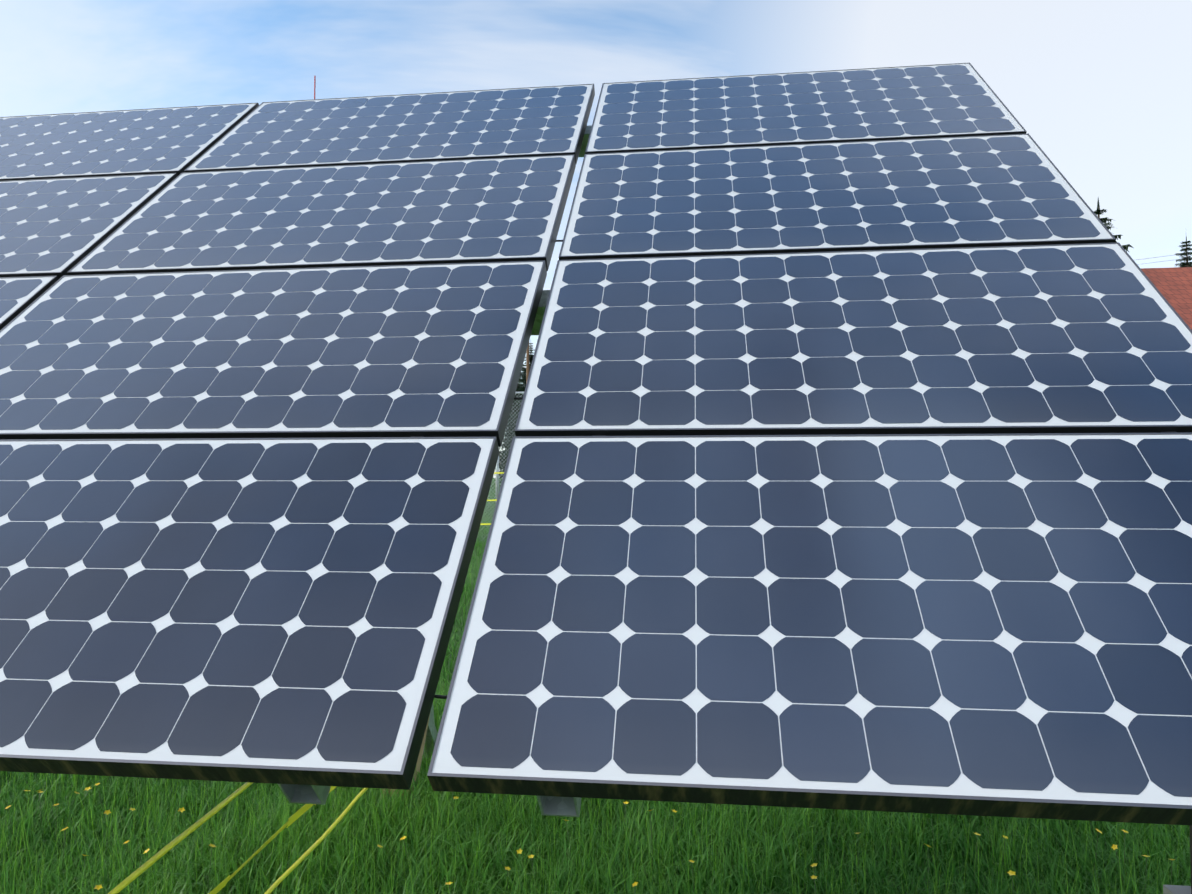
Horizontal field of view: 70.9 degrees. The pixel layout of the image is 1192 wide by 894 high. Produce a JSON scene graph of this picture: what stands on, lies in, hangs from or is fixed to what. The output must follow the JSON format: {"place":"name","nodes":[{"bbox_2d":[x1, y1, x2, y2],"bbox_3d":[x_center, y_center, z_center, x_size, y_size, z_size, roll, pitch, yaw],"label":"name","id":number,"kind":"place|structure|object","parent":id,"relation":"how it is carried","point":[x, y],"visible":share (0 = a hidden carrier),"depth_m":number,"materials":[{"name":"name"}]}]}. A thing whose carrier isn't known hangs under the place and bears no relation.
{"place":"outdoors","nodes":[
{"label":"outdoors","id":0,"kind":"place"},
{"bbox_2d":[0,478,1190,893],"bbox_3d":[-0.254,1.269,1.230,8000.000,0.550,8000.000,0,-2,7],"label":"meadow ground","id":1,"kind":"structure","parent":0,"point":[474,554],"depth_m":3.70,"materials":[{"name":"green plant"}]},
{"bbox_2d":[108,711,430,893],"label":"cables","id":2,"kind":"object","parent":1,"relation":"on","point":[128,880],"visible":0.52,"depth_m":2.26,"materials":[{"name":"yellow plastic"}]},
{"bbox_2d":[314,76,315,98],"bbox_3d":[-1.351,0.028,3.958,0.010,3.630,0.012,0,-2,7],"label":"pole","id":3,"kind":"object","parent":1,"relation":"on","point":[314,85],"visible":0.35,"depth_m":4.02,"materials":[{"name":"red metal"}]},
{"bbox_2d":[433,512,490,719],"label":"meadow grass","id":4,"kind":"structure","parent":1,"relation":"on","point":[467,589],"depth_m":7.52,"materials":[{"name":"green plant"}]},
{"bbox_2d":[480,472,503,524],"bbox_3d":[3.376,0.946,10.578,33.080,1.480,0.093,0,-2,7],"label":"tape fence","id":5,"kind":"object","parent":1,"relation":"on","point":[492,500],"depth_m":11.11,"materials":[{"name":"yellow plastic"}]},
{"bbox_2d":[478,392,523,541],"bbox_3d":[1.028,0.439,12.019,40.048,2.600,0.054,0,-2,7],"label":"chain link fence","id":6,"kind":"object","parent":1,"relation":"on","point":[497,479],"visible":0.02,"depth_m":12.29,"materials":[{"name":"grey metal"}]},
{"bbox_2d":[499,407,512,478],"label":"spruce tree","id":7,"kind":"object","parent":1,"relation":"on","point":[504,445],"depth_m":104.80,"materials":[{"name":"green plant"}]},
{"bbox_2d":[495,364,525,476],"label":"spruce tree","id":8,"kind":"object","parent":1,"relation":"on","point":[507,434],"visible":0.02,"depth_m":92.74,"materials":[{"name":"green plant"}]},
{"bbox_2d":[499,343,533,482],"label":"spruce tree","id":9,"kind":"object","parent":1,"relation":"on","point":[523,381],"visible":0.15,"depth_m":85.85,"materials":[{"name":"green plant"}]},
{"bbox_2d":[0,775,1175,893],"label":"buttercup flowers","id":10,"kind":"object","parent":1,"relation":"on","point":[1010,872],"visible":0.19,"depth_m":3.02,"materials":[{"name":"yellow plant"}]},
{"bbox_2d":[278,125,1176,816],"bbox_3d":[-1.486,0.167,3.019,5.839,3.505,3.108,0,-2,7],"label":"panel support frame","id":11,"kind":"object","parent":1,"relation":"on","point":[548,805],"visible":0.1,"depth_m":1.37,"materials":[{"name":"grey metal"}]},
{"bbox_2d":[0,276,58,329],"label":"solar panel","id":12,"kind":"object","parent":11,"relation":"attached to","point":[18,295],"visible":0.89,"depth_m":2.60,"materials":[{"name":"blue"}]},
{"bbox_2d":[0,173,177,278],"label":"solar panel","id":13,"kind":"object","parent":11,"relation":"attached to","point":[59,227],"visible":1,"depth_m":3.05,"materials":[{"name":"blue"}]},
{"bbox_2d":[0,103,258,180],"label":"solar panel","id":14,"kind":"object","parent":11,"relation":"attached to","point":[178,140],"visible":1,"depth_m":3.66,"materials":[{"name":"blue"}]},
{"bbox_2d":[0,437,498,789],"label":"solar panel","id":15,"kind":"object","parent":11,"relation":"attached to","point":[270,610],"visible":1,"depth_m":1.56,"materials":[{"name":"blue"}]},
{"bbox_2d":[0,260,546,445],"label":"solar panel","id":16,"kind":"object","parent":11,"relation":"attached to","point":[432,350],"visible":1,"depth_m":2.22,"materials":[{"name":"blue"}]},
{"bbox_2d":[67,154,575,274],"bbox_3d":[-0.886,-0.805,2.908,1.559,0.046,0.798,0,40,7],"label":"solar panel","id":17,"kind":"object","parent":11,"relation":"attached to","point":[508,209],"visible":1,"depth_m":2.84,"materials":[{"name":"blue"}]},
{"bbox_2d":[184,84,594,171],"bbox_3d":[-0.815,-1.336,3.527,1.559,0.046,0.798,0,40,7],"label":"solar panel","id":18,"kind":"object","parent":11,"relation":"attached to","point":[505,123],"visible":1,"depth_m":3.46,"materials":[{"name":"blue"}]},
{"bbox_2d":[434,240,562,698],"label":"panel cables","id":19,"kind":"object","parent":11,"relation":"attached to","point":[445,696],"visible":0.08,"depth_m":1.43,"materials":[{"name":"black plastic"}]},
{"bbox_2d":[585,63,1026,153],"bbox_3d":[0.771,-1.343,3.338,1.559,0.046,0.798,0,40,7],"label":"solar panel","id":20,"kind":"object","parent":11,"relation":"on","point":[912,102],"visible":1,"depth_m":3.27,"materials":[{"name":"blue"}]},
{"bbox_2d":[427,432,1191,824],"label":"solar panel","id":21,"kind":"object","parent":11,"relation":"attached to","point":[979,624],"visible":1,"depth_m":1.41,"materials":[{"name":"blue"}]},
{"bbox_2d":[559,133,1115,259],"bbox_3d":[0.699,-0.812,2.720,1.559,0.046,0.798,0,40,7],"label":"solar panel","id":22,"kind":"object","parent":11,"relation":"attached to","point":[981,191],"visible":1,"depth_m":2.65,"materials":[{"name":"blue"}]},
{"bbox_2d":[515,243,1191,435],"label":"solar panel","id":23,"kind":"object","parent":11,"relation":"attached to","point":[1080,338],"visible":1,"depth_m":2.02,"materials":[{"name":"blue"}]},
{"bbox_2d":[526,253,1186,383],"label":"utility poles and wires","id":24,"kind":"object","parent":1,"relation":"on","point":[527,363],"visible":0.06,"depth_m":52.25,"materials":[{"name":"grey"}]},
{"bbox_2d":[1094,198,1132,251],"bbox_3d":[11.566,-1.737,18.700,5.158,7.991,4.647,0,-2,-9],"label":"spruce tree","id":25,"kind":"object","parent":1,"relation":"on","point":[1098,211],"visible":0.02,"depth_m":18.95,"materials":[{"name":"green plant"}]},
{"bbox_2d":[1163,825,1191,893],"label":"support frame","id":26,"kind":"object","parent":1,"relation":"on","point":[1174,889],"visible":0.5,"depth_m":2.21,"materials":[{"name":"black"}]},
{"bbox_2d":[0,0,1191,477],"label":"sky","id":27,"kind":"structure","parent":0,"point":[1103,88],"materials":[{"name":"blue"}]},
{"bbox_2d":[1141,267,1191,329],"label":"farm house","id":28,"kind":"structure","parent":0,"point":[1173,286],"depth_m":27.08,"materials":[{"name":"tile"}]},
{"bbox_2d":[1175,237,1191,266],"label":"spruce tree","id":29,"kind":"object","parent":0,"point":[1186,263],"visible":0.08,"depth_m":39.73,"materials":[{"name":"green plant"}]}
]}

